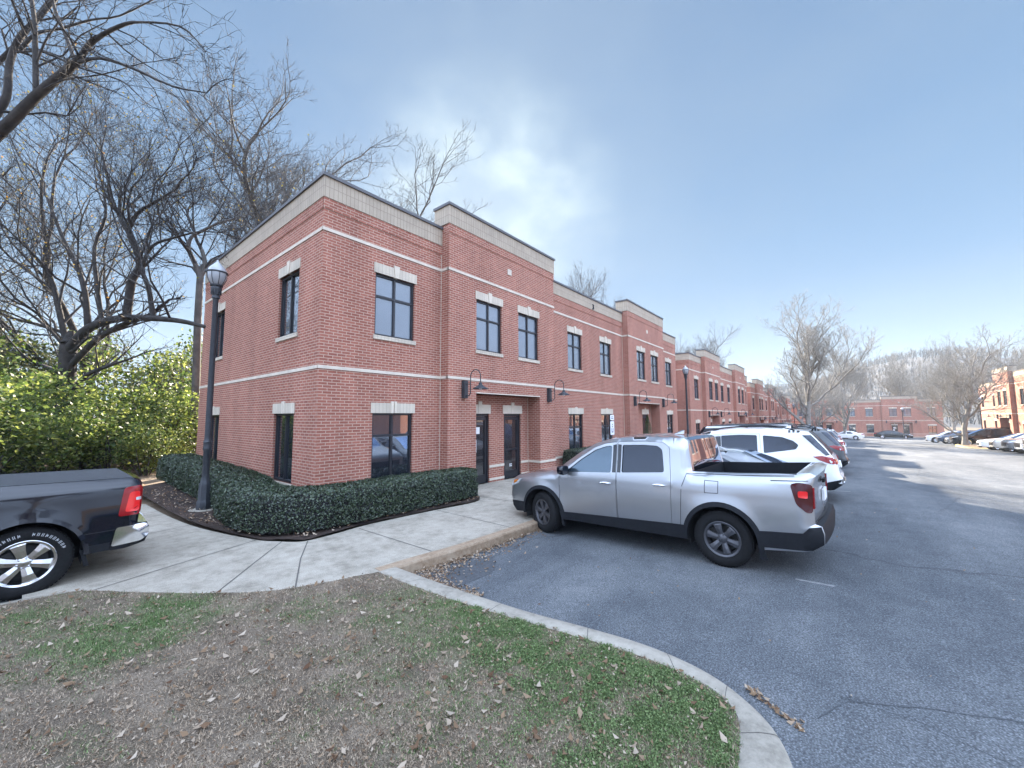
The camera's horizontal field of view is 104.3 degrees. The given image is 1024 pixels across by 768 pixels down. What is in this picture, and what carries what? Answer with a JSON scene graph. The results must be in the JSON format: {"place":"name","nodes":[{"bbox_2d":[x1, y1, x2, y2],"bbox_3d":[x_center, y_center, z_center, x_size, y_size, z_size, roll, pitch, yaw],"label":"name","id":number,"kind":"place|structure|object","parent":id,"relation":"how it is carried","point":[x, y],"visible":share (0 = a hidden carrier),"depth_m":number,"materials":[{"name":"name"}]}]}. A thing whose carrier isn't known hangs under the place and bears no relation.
{"place":"outdoors","nodes":[
{"label":"outdoors","id":0,"kind":"place"},
{"bbox_2d":[22,478,534,598],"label":"sidewalk","id":1,"kind":"structure","parent":0,"point":[357,551],"depth_m":6.42,"materials":[{"name":"concrete"}]},
{"bbox_2d":[142,482,479,539],"bbox_3d":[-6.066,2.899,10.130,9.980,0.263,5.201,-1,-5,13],"label":"mulch bed","id":2,"kind":"object","parent":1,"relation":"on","point":[221,527],"visible":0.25,"depth_m":8.75,"materials":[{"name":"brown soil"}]},
{"bbox_2d":[186,260,227,520],"bbox_3d":[-7.075,0.098,9.341,0.600,6.200,0.600,-4,-6,39],"label":"street lamp","id":3,"kind":"object","parent":2,"relation":"on","point":[217,274],"visible":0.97,"depth_m":9.30,"materials":[{"name":"metal"}]},
{"bbox_2d":[145,486,478,535],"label":"mulch leaves","id":4,"kind":"object","parent":2,"relation":"on","point":[217,515],"visible":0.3,"depth_m":9.08,"materials":[{"name":"brown plant"}]},
{"bbox_2d":[156,453,477,533],"bbox_3d":[-6.111,2.622,11.654,9.433,0.981,5.436,-4,-6,39],"label":"clipped hedge","id":5,"kind":"object","parent":2,"relation":"on","point":[242,498],"visible":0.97,"depth_m":8.33,"materials":[{"name":"green plant"}]},
{"bbox_2d":[562,446,589,464],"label":"clipped hedge","id":6,"kind":"object","parent":1,"relation":"on","point":[568,454],"visible":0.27,"depth_m":15.78,"materials":[{"name":"green plant"}]},
{"bbox_2d":[682,366,688,433],"bbox_3d":[11.882,1.807,27.003,0.600,6.200,0.600,-4,-6,39],"label":"street lamp","id":7,"kind":"object","parent":1,"relation":"on","point":[685,370],"visible":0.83,"depth_m":27.04,"materials":[{"name":"metal"}]},
{"bbox_2d":[0,571,742,767],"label":"lawn","id":8,"kind":"structure","parent":0,"point":[97,696],"depth_m":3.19,"materials":[{"name":"brown plant"}]},
{"bbox_2d":[471,604,740,767],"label":"clover","id":9,"kind":"object","parent":8,"relation":"on","point":[680,702],"visible":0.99,"depth_m":3.03,"materials":[{"name":"green plant"}]},
{"bbox_2d":[0,417,980,593],"bbox_3d":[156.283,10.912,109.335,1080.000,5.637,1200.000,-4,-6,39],"label":"ground","id":10,"kind":"structure","parent":0,"point":[150,479],"depth_m":9.83,"materials":[{"name":"brown soil"}]},
{"bbox_2d":[0,303,43,399],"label":"evergreen shrub","id":11,"kind":"object","parent":10,"relation":"on","point":[16,346],"visible":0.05,"depth_m":20.48,"materials":[{"name":"green plant"}]},
{"bbox_2d":[0,319,78,434],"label":"wild shrub","id":12,"kind":"object","parent":10,"relation":"on","point":[9,355],"visible":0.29,"depth_m":17.14,"materials":[{"name":"green plant"}]},
{"bbox_2d":[0,356,82,473],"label":"wild shrub","id":13,"kind":"object","parent":10,"relation":"on","point":[31,375],"visible":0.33,"depth_m":14.50,"materials":[{"name":"green plant"}]},
{"bbox_2d":[0,328,82,457],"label":"evergreen shrub","id":14,"kind":"object","parent":10,"relation":"on","point":[28,364],"visible":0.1,"depth_m":18.64,"materials":[{"name":"green plant"}]},
{"bbox_2d":[0,355,93,471],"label":"wild shrub","id":15,"kind":"object","parent":10,"relation":"on","point":[15,432],"visible":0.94,"depth_m":12.65,"materials":[{"name":"green plant"}]},
{"bbox_2d":[0,400,110,473],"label":"wild shrub","id":16,"kind":"object","parent":10,"relation":"on","point":[50,463],"visible":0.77,"depth_m":13.29,"materials":[{"name":"green plant"}]},
{"bbox_2d":[17,329,139,463],"bbox_3d":[-19.157,0.552,17.682,4.336,6.720,4.170,-4,-6,39],"label":"wild shrub","id":17,"kind":"object","parent":10,"relation":"on","point":[100,359],"visible":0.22,"depth_m":17.69,"materials":[{"name":"green plant"}]},
{"bbox_2d":[21,318,147,417],"bbox_3d":[-23.475,0.004,22.259,5.058,7.633,5.776,-1,-5,14],"label":"evergreen shrub","id":18,"kind":"object","parent":10,"relation":"on","point":[124,371],"visible":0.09,"depth_m":22.77,"materials":[{"name":"green plant"}]},
{"bbox_2d":[30,372,147,470],"bbox_3d":[-16.689,1.688,15.955,4.003,4.244,4.163,2,-5,-27],"label":"wild shrub","id":19,"kind":"object","parent":10,"relation":"on","point":[124,417],"visible":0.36,"depth_m":15.43,"materials":[{"name":"green plant"}]},
{"bbox_2d":[0,23,190,450],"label":"bare tree","id":20,"kind":"object","parent":10,"relation":"on","point":[8,328],"visible":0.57,"depth_m":18.76,"materials":[{"name":"brown plant"}]},
{"bbox_2d":[33,376,178,473],"bbox_3d":[-15.210,1.706,15.179,4.208,4.068,3.887,-1,-5,10],"label":"wild shrub","id":21,"kind":"object","parent":10,"relation":"on","point":[101,424],"visible":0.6,"depth_m":14.65,"materials":[{"name":"green plant"}]},
{"bbox_2d":[0,0,264,199],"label":"bare tree","id":22,"kind":"object","parent":10,"relation":"on","point":[14,117],"visible":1,"depth_m":7.87,"materials":[{"name":"brown plant"}]},
{"bbox_2d":[95,336,191,457],"bbox_3d":[-17.070,0.878,19.434,4.509,6.356,4.165,3,-6,-35],"label":"wild shrub","id":23,"kind":"object","parent":10,"relation":"on","point":[153,371],"visible":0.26,"depth_m":18.93,"materials":[{"name":"green plant"}]},
{"bbox_2d":[103,418,185,475],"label":"wild shrub","id":24,"kind":"object","parent":10,"relation":"on","point":[156,444],"visible":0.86,"depth_m":14.73,"materials":[{"name":"green plant"}]},
{"bbox_2d":[0,17,294,418],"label":"bare tree","id":25,"kind":"object","parent":10,"relation":"on","point":[69,355],"visible":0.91,"depth_m":15.78,"materials":[{"name":"brown plant"}]},
{"bbox_2d":[96,375,198,464],"bbox_3d":[-15.846,1.777,17.896,4.073,4.270,3.917,-1,-5,14],"label":"wild shrub","id":26,"kind":"object","parent":10,"relation":"on","point":[153,394],"visible":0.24,"depth_m":17.81,"materials":[{"name":"green plant"}]},
{"bbox_2d":[114,364,186,438],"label":"evergreen shrub","id":27,"kind":"object","parent":10,"relation":"on","point":[178,384],"visible":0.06,"depth_m":20.58,"materials":[{"name":"green plant"}]},
{"bbox_2d":[104,403,197,470],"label":"wild shrub","id":28,"kind":"object","parent":10,"relation":"on","point":[139,419],"visible":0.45,"depth_m":16.26,"materials":[{"name":"green plant"}]},
{"bbox_2d":[116,342,201,444],"bbox_3d":[-20.139,0.680,23.498,4.988,6.592,4.368,1,-5,-17],"label":"evergreen shrub","id":29,"kind":"object","parent":10,"relation":"on","point":[176,372],"visible":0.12,"depth_m":23.10,"materials":[{"name":"green plant"}]},
{"bbox_2d":[143,386,199,457],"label":"wild shrub","id":30,"kind":"object","parent":10,"relation":"on","point":[191,423],"visible":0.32,"depth_m":17.25,"materials":[{"name":"green plant"}]},
{"bbox_2d":[143,328,202,441],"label":"wild shrub","id":31,"kind":"object","parent":10,"relation":"on","point":[187,346],"visible":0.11,"depth_m":21.56,"materials":[{"name":"green plant"}]},
{"bbox_2d":[160,335,202,388],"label":"evergreen shrub","id":32,"kind":"object","parent":10,"relation":"on","point":[185,342],"visible":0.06,"depth_m":26.65,"materials":[{"name":"green plant"}]},
{"bbox_2d":[48,86,325,453],"bbox_3d":[-14.918,-4.490,18.638,12.212,17.155,7.738,-1,-5,11],"label":"bare tree","id":33,"kind":"object","parent":10,"relation":"on","point":[198,270],"visible":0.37,"depth_m":18.39,"materials":[{"name":"grey plant"}]},
{"bbox_2d":[112,24,407,264],"bbox_3d":[-11.947,-7.592,22.927,15.326,23.215,14.750,-2,-5,23],"label":"bare tree","id":34,"kind":"object","parent":10,"relation":"on","point":[283,176],"visible":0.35,"depth_m":20.98,"materials":[{"name":"grey plant"}]},
{"bbox_2d":[382,120,490,222],"bbox_3d":[-7.940,-5.819,30.042,14.750,20.944,15.326,-1,-5,5],"label":"bare tree","id":35,"kind":"object","parent":10,"relation":"on","point":[416,191],"visible":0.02,"depth_m":25.34,"materials":[{"name":"grey plant"}]},
{"bbox_2d":[196,171,677,490],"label":"office building","id":36,"kind":"structure","parent":10,"relation":"on","point":[362,333],"depth_m":11.48,"materials":[{"name":"red brick"}]},
{"bbox_2d":[210,406,219,458],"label":"window","id":37,"kind":"structure","parent":36,"relation":"in","point":[216,410],"depth_m":13.51,"materials":[{"name":"black glass"}]},
{"bbox_2d":[215,301,225,360],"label":"window","id":38,"kind":"structure","parent":36,"relation":"in","point":[221,306],"depth_m":13.79,"materials":[{"name":"black glass"}]},
{"bbox_2d":[272,401,294,485],"bbox_3d":[-5.632,1.465,9.847,1.300,2.065,0.165,-4,-6,39],"label":"window","id":39,"kind":"structure","parent":36,"relation":"in","point":[284,422],"depth_m":9.90,"materials":[{"name":"black glass"}]},
{"bbox_2d":[275,257,300,342],"bbox_3d":[-5.652,-2.121,10.138,1.300,2.020,0.175,-4,-6,39],"label":"window","id":40,"kind":"structure","parent":36,"relation":"in","point":[290,284],"depth_m":10.18,"materials":[{"name":"black glass"}]},
{"bbox_2d":[371,401,414,478],"bbox_3d":[-3.086,1.483,10.219,0.165,2.065,1.300,-4,-6,39],"label":"window","id":41,"kind":"structure","parent":36,"relation":"in","point":[391,422],"depth_m":10.23,"materials":[{"name":"black glass"}]},
{"bbox_2d":[373,262,416,344],"bbox_3d":[-3.099,-2.102,10.510,0.175,2.020,1.300,-4,-6,39],"label":"window","id":42,"kind":"structure","parent":36,"relation":"in","point":[393,297],"depth_m":10.50,"materials":[{"name":"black glass"}]},
{"bbox_2d":[476,401,490,483],"bbox_3d":[-1.102,1.915,13.015,0.190,2.685,1.020,-4,-6,39],"label":"door","id":43,"kind":"structure","parent":36,"relation":"in","point":[481,410],"depth_m":13.18,"materials":[{"name":"black glass"}]},
{"bbox_2d":[475,290,502,357],"bbox_3d":[-0.756,-1.922,12.836,0.175,2.020,1.300,-4,-6,39],"label":"window","id":44,"kind":"structure","parent":36,"relation":"in","point":[488,335],"depth_m":12.84,"materials":[{"name":"blue glass"}]},
{"bbox_2d":[503,403,521,478],"bbox_3d":[-0.031,2.017,14.316,0.190,2.685,1.070,-4,-6,39],"label":"door","id":45,"kind":"structure","parent":36,"relation":"in","point":[511,424],"depth_m":14.37,"materials":[{"name":"black glass"}]},
{"bbox_2d":[517,305,539,363],"bbox_3d":[0.572,-1.795,14.450,0.175,2.020,1.300,-4,-6,39],"label":"window","id":46,"kind":"structure","parent":36,"relation":"in","point":[527,326],"depth_m":14.46,"materials":[{"name":"blue glass"}]},
{"bbox_2d":[567,325,582,372],"bbox_3d":[2.745,-1.546,17.610,0.175,2.020,1.300,-4,-6,39],"label":"window","id":47,"kind":"structure","parent":36,"relation":"in","point":[574,349],"depth_m":17.65,"materials":[{"name":"blue glass"}]},
{"bbox_2d":[568,407,583,450],"bbox_3d":[2.757,2.040,17.318,0.165,2.065,1.300,-4,-6,39],"label":"window","id":48,"kind":"structure","parent":36,"relation":"in","point":[575,414],"depth_m":17.36,"materials":[{"name":"glass"}]},
{"bbox_2d":[599,336,611,377],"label":"window","id":49,"kind":"structure","parent":36,"relation":"in","point":[604,348],"depth_m":19.95,"materials":[{"name":"blue glass"}]},
{"bbox_2d":[601,408,612,440],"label":"window","id":50,"kind":"structure","parent":36,"relation":"in","point":[605,413],"depth_m":19.64,"materials":[{"name":"black glass"}]},
{"bbox_2d":[636,346,645,381],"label":"window","id":51,"kind":"structure","parent":36,"relation":"in","point":[640,355],"depth_m":22.65,"materials":[{"name":"glass"}]},
{"bbox_2d":[642,408,648,433],"bbox_3d":[8.052,2.787,24.138,0.190,2.685,1.070,-4,-6,39],"label":"door","id":52,"kind":"structure","parent":36,"relation":"in","point":[645,411],"depth_m":24.20,"materials":[{"name":"brown metal"}]},
{"bbox_2d":[650,350,658,383],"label":"window","id":53,"kind":"structure","parent":36,"relation":"in","point":[654,355],"depth_m":24.32,"materials":[{"name":"glass"}]},
{"bbox_2d":[665,358,671,387],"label":"window","id":54,"kind":"structure","parent":36,"relation":"in","point":[667,365],"depth_m":27.28,"materials":[{"name":"blue glass"}]},
{"bbox_2d":[667,410,672,432],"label":"window","id":55,"kind":"structure","parent":36,"relation":"in","point":[669,413],"depth_m":27.00,"materials":[{"name":"black glass"}]},
{"bbox_2d":[565,256,612,300],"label":"bare tree","id":56,"kind":"object","parent":10,"relation":"on","point":[589,287],"visible":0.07,"depth_m":46.24,"materials":[{"name":"grey plant"}]},
{"bbox_2d":[567,266,622,307],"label":"bare tree","id":57,"kind":"object","parent":10,"relation":"on","point":[589,284],"visible":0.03,"depth_m":46.48,"materials":[{"name":"grey plant"}]},
{"bbox_2d":[675,322,740,366],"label":"bare tree","id":58,"kind":"object","parent":10,"relation":"on","point":[710,345],"visible":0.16,"depth_m":79.36,"materials":[{"name":"grey plant"}]},
{"bbox_2d":[675,349,754,433],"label":"office building","id":59,"kind":"structure","parent":10,"relation":"on","point":[716,392],"depth_m":34.02,"materials":[{"name":"brick"}]},
{"bbox_2d":[694,375,699,399],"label":"window","id":60,"kind":"structure","parent":59,"relation":"in","point":[695,377],"depth_m":32.55,"materials":[{"name":"black glass"}]},
{"bbox_2d":[747,379,776,422],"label":"office building","id":61,"kind":"structure","parent":10,"relation":"on","point":[761,404],"depth_m":56.12,"materials":[{"name":"brick"}]},
{"bbox_2d":[775,393,795,422],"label":"office building","id":62,"kind":"structure","parent":10,"relation":"on","point":[782,414],"depth_m":77.45,"materials":[{"name":"brick"}]},
{"bbox_2d":[790,359,851,401],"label":"bare tree","id":63,"kind":"object","parent":10,"relation":"on","point":[820,376],"visible":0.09,"depth_m":108.87,"materials":[{"name":"grey plant"}]},
{"bbox_2d":[794,374,851,426],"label":"bare tree","id":64,"kind":"object","parent":10,"relation":"on","point":[822,404],"visible":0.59,"depth_m":64.25,"materials":[{"name":"brown plant"}]},
{"bbox_2d":[800,323,884,438],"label":"bare tree","id":65,"kind":"object","parent":10,"relation":"on","point":[844,403],"visible":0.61,"depth_m":73.51,"materials":[{"name":"grey plant"}]},
{"bbox_2d":[838,351,877,399],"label":"bare tree","id":66,"kind":"object","parent":10,"relation":"on","point":[860,389],"visible":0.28,"depth_m":108.52,"materials":[{"name":"grey plant"}]},
{"bbox_2d":[790,396,943,436],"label":"office building","id":67,"kind":"structure","parent":10,"relation":"on","point":[868,417],"depth_m":85.61,"materials":[{"name":"brick"}]},
{"bbox_2d":[864,348,943,399],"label":"bare tree","id":68,"kind":"object","parent":10,"relation":"on","point":[895,382],"visible":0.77,"depth_m":110.76,"materials":[{"name":"grey plant"}]},
{"bbox_2d":[877,352,971,415],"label":"bare tree","id":69,"kind":"object","parent":10,"relation":"on","point":[917,370],"visible":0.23,"depth_m":118.64,"materials":[{"name":"brown plant"}]},
{"bbox_2d":[910,331,978,429],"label":"bare tree","id":70,"kind":"object","parent":10,"relation":"on","point":[954,424],"visible":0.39,"depth_m":97.35,"materials":[{"name":"brown plant"}]},
{"bbox_2d":[946,336,1023,417],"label":"bare tree","id":71,"kind":"object","parent":10,"relation":"on","point":[1017,367],"visible":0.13,"depth_m":100.74,"materials":[{"name":"brown plant"}]},
{"bbox_2d":[978,383,997,427],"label":"office building","id":72,"kind":"structure","parent":10,"relation":"on","point":[989,422],"depth_m":58.92,"materials":[{"name":"brick"}]},
{"bbox_2d":[986,365,1023,433],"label":"office building","id":73,"kind":"structure","parent":10,"relation":"on","point":[1012,419],"depth_m":42.44,"materials":[{"name":"brown brick"}]},
{"bbox_2d":[0,0,1023,416],"label":"sky","id":74,"kind":"structure","parent":0,"point":[722,162],"materials":[{"name":"blue"}]},
{"bbox_2d":[416,437,1023,767],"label":"parking lot","id":75,"kind":"structure","parent":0,"point":[879,630],"depth_m":4.65,"materials":[{"name":"grey asphalt"}]},
{"bbox_2d":[375,519,539,572],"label":"bay kerb","id":76,"kind":"structure","parent":75,"relation":"on","point":[459,550],"depth_m":6.69,"materials":[{"name":"beige concrete"}]},
{"bbox_2d":[428,558,495,587],"bbox_3d":[-0.871,2.824,5.826,0.728,0.027,1.860,-4,-6,39],"label":"damp stain","id":77,"kind":"object","parent":75,"relation":"on","point":[480,571],"visible":0.58,"depth_m":6.00,"materials":[{"name":"asphalt"}]},
{"bbox_2d":[379,567,792,767],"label":"island kerb","id":78,"kind":"structure","parent":75,"relation":"on","point":[761,750],"depth_m":3.49,"materials":[{"name":"concrete"}]},
{"bbox_2d":[411,529,804,731],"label":"kerb leaves","id":79,"kind":"object","parent":75,"relation":"on","point":[751,689],"visible":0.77,"depth_m":5.93,"materials":[{"name":"brown plant"}]},
{"bbox_2d":[512,430,834,567],"bbox_3d":[2.587,1.918,7.762,5.694,1.999,2.547,-7,-8,42],"label":"pickup truck","id":80,"kind":"object","parent":75,"relation":"on","point":[705,497],"visible":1,"depth_m":6.48,"materials":[{"name":"silver metal"}]},
{"bbox_2d":[699,422,797,433],"bbox_3d":[8.005,2.484,14.842,5.074,2.047,2.428,-7,-8,39],"label":"off road car","id":81,"kind":"object","parent":75,"relation":"on","point":[710,428],"visible":0.02,"depth_m":14.00,"materials":[{"name":"white paint"}]},
{"bbox_2d":[718,446,827,500],"bbox_3d":[4.682,2.320,9.923,5.004,1.516,2.289,-7,-8,39],"label":"sedan","id":82,"kind":"object","parent":75,"relation":"on","point":[732,454],"visible":0.03,"depth_m":8.91,"materials":[{"name":"grey paint"}]},
{"bbox_2d":[701,425,845,490],"bbox_3d":[6.499,2.265,12.069,5.512,1.961,2.561,-7,-8,39],"label":"sport utility car","id":83,"kind":"object","parent":75,"relation":"on","point":[785,443],"visible":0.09,"depth_m":10.44,"materials":[{"name":"white paint"}]},
{"bbox_2d":[797,426,849,467],"bbox_3d":[10.673,2.719,16.657,5.237,1.863,2.433,-7,-9,39],"label":"sport utility car","id":84,"kind":"object","parent":75,"relation":"on","point":[832,442],"visible":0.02,"depth_m":14.67,"materials":[{"name":"grey paint"}]},
{"bbox_2d":[838,431,864,439],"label":"sedan","id":85,"kind":"object","parent":75,"relation":"on","point":[851,434],"visible":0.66,"depth_m":72.45,"materials":[{"name":"white paint"}]},
{"bbox_2d":[874,430,912,438],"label":"sedan","id":86,"kind":"object","parent":75,"relation":"on","point":[888,434],"visible":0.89,"depth_m":76.03,"materials":[{"name":"black paint"}]},
{"bbox_2d":[818,701,1023,722],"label":"asphalt crack","id":87,"kind":"object","parent":75,"relation":"on","point":[911,706],"visible":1,"depth_m":2.92,"materials":[{"name":"grey asphalt"}]},
{"bbox_2d":[925,430,959,442],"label":"sport utility car","id":88,"kind":"object","parent":75,"relation":"on","point":[931,438],"visible":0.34,"depth_m":58.94,"materials":[{"name":"white paint"}]},
{"bbox_2d":[935,430,974,443],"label":"sport utility car","id":89,"kind":"object","parent":75,"relation":"on","point":[941,438],"visible":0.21,"depth_m":53.21,"materials":[{"name":"blue paint"}]},
{"bbox_2d":[955,444,987,448],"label":"kerb","id":90,"kind":"object","parent":75,"relation":"on","point":[957,445],"visible":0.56,"depth_m":41.17,"materials":[{"name":"grey concrete"}]},
{"bbox_2d":[958,444,986,447],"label":"island soil","id":91,"kind":"structure","parent":90,"relation":"in","point":[973,446],"depth_m":41.17,"materials":[{"name":"beige soil"}]},
{"bbox_2d":[891,322,1023,444],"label":"bare tree","id":92,"kind":"object","parent":91,"relation":"on","point":[958,380],"visible":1,"depth_m":43.02,"materials":[{"name":"grey plant"}]},
{"bbox_2d":[949,427,1010,444],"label":"sport utility car","id":93,"kind":"object","parent":75,"relation":"on","point":[985,433],"visible":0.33,"depth_m":44.17,"materials":[{"name":"black paint"}]},
{"bbox_2d":[976,433,1021,449],"bbox_3d":[45.421,5.159,35.497,5.267,1.596,2.410,-4,-8,39],"label":"sedan","id":94,"kind":"object","parent":75,"relation":"on","point":[982,443],"visible":0.29,"depth_m":36.21,"materials":[{"name":"white paint"}]},
{"bbox_2d":[988,433,1023,451],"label":"sport utility car","id":95,"kind":"object","parent":75,"relation":"on","point":[994,443],"visible":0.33,"depth_m":33.37,"materials":[{"name":"beige paint"}]},
{"bbox_2d":[1001,438,1023,452],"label":"sport utility car","id":96,"kind":"object","parent":75,"relation":"on","point":[1007,444],"visible":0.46,"depth_m":30.92,"materials":[{"name":"grey paint"}]},
{"bbox_2d":[1013,439,1023,451],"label":"sport utility car","id":97,"kind":"object","parent":75,"relation":"on","point":[1018,445],"visible":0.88,"depth_m":28.52,"materials":[{"name":"white paint"}]},
{"label":"island soil","id":98,"kind":"structure","parent":75,"relation":"on","visible":0},
{"bbox_2d":[755,289,883,425],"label":"bare tree","id":99,"kind":"object","parent":98,"relation":"on","point":[810,347],"visible":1,"depth_m":49.00,"materials":[{"name":"grey plant"}]},
{"bbox_2d":[777,355,1023,427],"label":"hill","id":100,"kind":"structure","parent":0,"point":[976,425],"depth_m":247.48,"materials":[{"name":"grey plant"}]},
{"bbox_2d":[774,344,1023,425],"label":"hillside woods","id":101,"kind":"object","parent":100,"relation":"on","point":[902,357],"visible":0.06,"depth_m":262.28,"materials":[{"name":"brown plant"}]},
{"label":"driveway","id":102,"kind":"structure","parent":0,"visible":0},
{"bbox_2d":[0,468,148,600],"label":"pickup truck","id":103,"kind":"object","parent":102,"relation":"on","point":[53,524],"visible":0.98,"depth_m":5.26,"materials":[{"name":"black paint"}]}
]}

